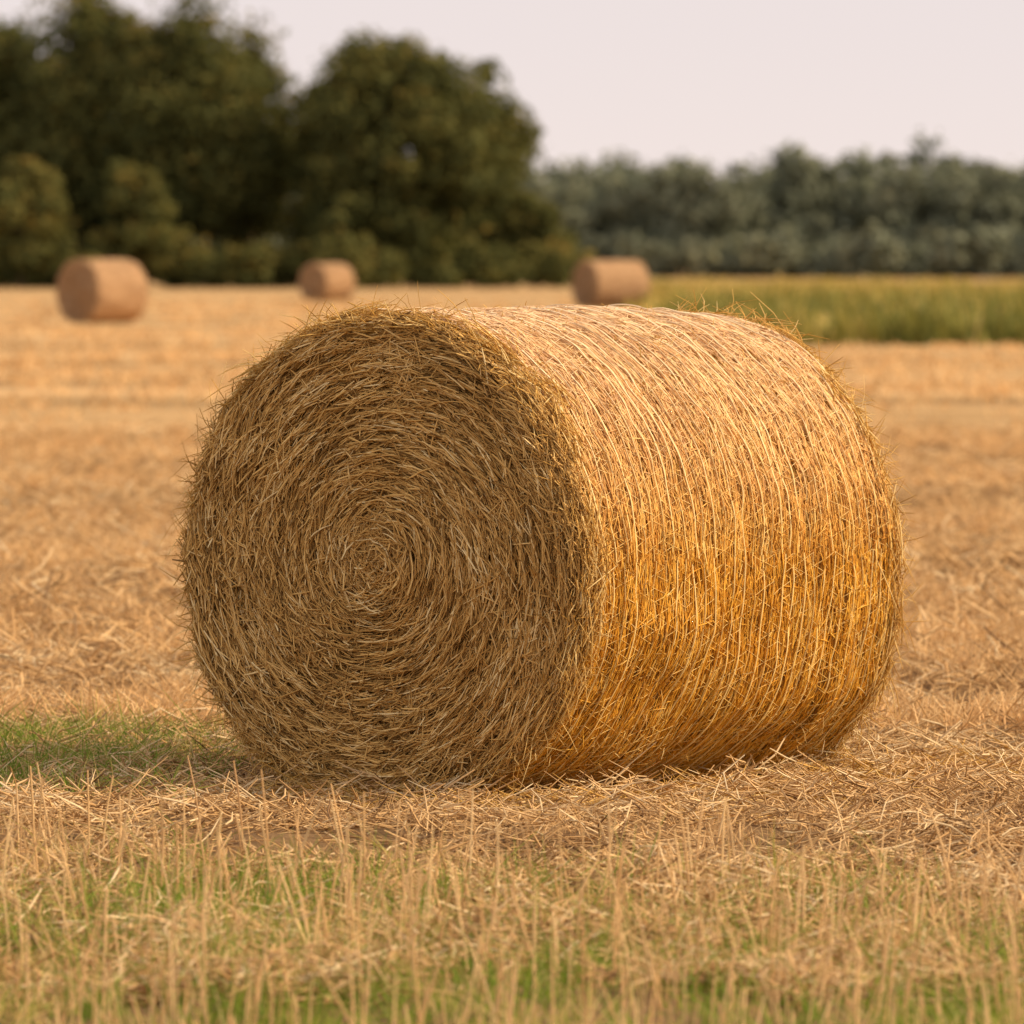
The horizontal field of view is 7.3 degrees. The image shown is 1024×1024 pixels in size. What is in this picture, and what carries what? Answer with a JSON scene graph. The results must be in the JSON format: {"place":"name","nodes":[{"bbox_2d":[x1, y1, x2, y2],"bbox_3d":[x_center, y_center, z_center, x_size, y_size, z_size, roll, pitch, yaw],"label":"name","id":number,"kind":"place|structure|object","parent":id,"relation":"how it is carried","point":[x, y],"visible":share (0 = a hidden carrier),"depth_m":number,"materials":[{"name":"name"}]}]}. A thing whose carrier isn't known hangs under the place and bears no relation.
{"place":"outdoors","nodes":[
{"label":"outdoors","id":0,"kind":"place"},
{"bbox_2d":[0,685,258,808],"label":"grass","id":1,"kind":"structure","parent":0,"point":[18,740],"depth_m":25.70,"materials":[{"name":"green plant"}]},
{"bbox_2d":[0,800,1023,1023],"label":"grass","id":2,"kind":"structure","parent":0,"point":[952,1011],"depth_m":17.93,"materials":[{"name":"plant"}]},
{"bbox_2d":[0,272,1023,1023],"bbox_3d":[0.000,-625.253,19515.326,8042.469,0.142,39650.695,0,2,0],"label":"ground","id":3,"kind":"structure","parent":0,"point":[968,410],"depth_m":85.51,"materials":[{"name":"beige plant"}]},
{"bbox_2d":[0,8,56,286],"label":"deciduous tree","id":4,"kind":"object","parent":3,"relation":"on","point":[10,31],"visible":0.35,"depth_m":411.31,"materials":[{"name":"green plant"}]},
{"bbox_2d":[0,155,78,288],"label":"deciduous tree","id":5,"kind":"object","parent":3,"relation":"on","point":[43,200],"visible":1,"depth_m":396.76,"materials":[{"name":"green plant"}]},
{"bbox_2d":[0,0,168,258],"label":"deciduous tree","id":6,"kind":"object","parent":3,"relation":"on","point":[62,109],"visible":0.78,"depth_m":407.45,"materials":[{"name":"green plant"}]},
{"bbox_2d":[56,258,150,322],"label":"hay bale","id":7,"kind":"object","parent":3,"relation":"on","point":[101,290],"visible":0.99,"depth_m":196.18,"materials":[{"name":"plant"}]},
{"bbox_2d":[94,158,180,287],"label":"deciduous tree","id":8,"kind":"object","parent":3,"relation":"on","point":[135,196],"visible":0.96,"depth_m":398.69,"materials":[{"name":"green plant"}]},
{"bbox_2d":[72,0,283,286],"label":"deciduous tree","id":9,"kind":"object","parent":3,"relation":"on","point":[191,87],"visible":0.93,"depth_m":405.50,"materials":[{"name":"green plant"}]},
{"bbox_2d":[190,9,312,253],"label":"deciduous tree","id":10,"kind":"object","parent":3,"relation":"on","point":[261,226],"visible":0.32,"depth_m":410.89,"materials":[{"name":"green plant"}]},
{"bbox_2d":[0,226,596,288],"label":"hedge","id":11,"kind":"object","parent":3,"relation":"on","point":[552,264],"visible":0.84,"depth_m":399.15,"materials":[{"name":"green plant"}]},
{"bbox_2d":[271,74,351,249],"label":"deciduous tree","id":12,"kind":"object","parent":3,"relation":"on","point":[296,225],"visible":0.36,"depth_m":407.82,"materials":[{"name":"green plant"}]},
{"bbox_2d":[298,262,354,301],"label":"hay bale","id":13,"kind":"object","parent":3,"relation":"on","point":[330,282],"visible":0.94,"depth_m":283.96,"materials":[{"name":"plant"}]},
{"bbox_2d":[298,193,378,262],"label":"deciduous tree","id":14,"kind":"object","parent":3,"relation":"on","point":[329,222],"visible":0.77,"depth_m":399.26,"materials":[{"name":"green plant"}]},
{"bbox_2d":[285,25,535,287],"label":"deciduous tree","id":15,"kind":"object","parent":3,"relation":"on","point":[374,110],"visible":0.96,"depth_m":403.65,"materials":[{"name":"green plant"}]},
{"bbox_2d":[440,57,551,287],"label":"deciduous tree","id":16,"kind":"object","parent":3,"relation":"on","point":[494,229],"visible":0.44,"depth_m":408.51,"materials":[{"name":"green plant"}]},
{"bbox_2d":[0,625,1023,1014],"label":"straw litter","id":17,"kind":"object","parent":3,"relation":"on","point":[960,833],"visible":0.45,"depth_m":21.88,"materials":[{"name":"beige plant"}]},
{"bbox_2d":[0,756,1023,1023],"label":"dry stalks","id":18,"kind":"object","parent":3,"relation":"on","point":[410,936],"visible":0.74,"depth_m":18.11,"materials":[{"name":"beige plant"}]},
{"bbox_2d":[0,411,1023,740],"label":"stubble","id":19,"kind":"object","parent":3,"relation":"on","point":[144,702],"visible":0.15,"depth_m":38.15,"materials":[{"name":"beige plant"}]},
{"bbox_2d":[0,298,1023,441],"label":"stubble","id":20,"kind":"object","parent":3,"relation":"on","point":[925,358],"visible":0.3,"depth_m":120.64,"materials":[{"name":"beige plant"}]},
{"bbox_2d":[0,739,1023,983],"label":"stubble","id":21,"kind":"object","parent":3,"relation":"on","point":[706,825],"visible":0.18,"depth_m":22.31,"materials":[{"name":"plant"}]},
{"bbox_2d":[155,281,926,798],"bbox_3d":[0.114,0.085,24.988,1.719,1.620,2.003,1,2,35],"label":"hay bale","id":22,"kind":"object","parent":3,"relation":"on","point":[489,545],"visible":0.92,"depth_m":24.36,"materials":[{"name":"plant"}]},
{"bbox_2d":[506,200,577,287],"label":"deciduous tree","id":23,"kind":"object","parent":3,"relation":"on","point":[541,219],"visible":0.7,"depth_m":406.86,"materials":[{"name":"green plant"}]},
{"bbox_2d":[91,127,1023,277],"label":"distant treeline","id":24,"kind":"object","parent":3,"relation":"on","point":[955,216],"visible":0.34,"depth_m":586.51,"materials":[{"name":"green plant"}]},
{"bbox_2d":[94,732,1023,823],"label":"loose straw","id":25,"kind":"object","parent":3,"relation":"on","point":[350,791],"visible":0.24,"depth_m":24.30,"materials":[{"name":"beige plant"}]},
{"bbox_2d":[570,259,649,306],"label":"hay bale","id":26,"kind":"object","parent":3,"relation":"on","point":[603,282],"visible":0.85,"depth_m":247.05,"materials":[{"name":"plant"}]},
{"bbox_2d":[583,862,1023,965],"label":"grass","id":27,"kind":"structure","parent":3,"relation":"on","point":[923,883],"depth_m":19.37,"materials":[{"name":"green plant"}]},
{"bbox_2d":[0,0,1023,185],"label":"sky","id":28,"kind":"structure","parent":0,"point":[722,81],"materials":[{"name":"white"}]},
{"bbox_2d":[614,272,1023,344],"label":"tall grass","id":29,"kind":"structure","parent":0,"point":[834,311],"depth_m":166.61,"materials":[{"name":"green plant"}]}
]}

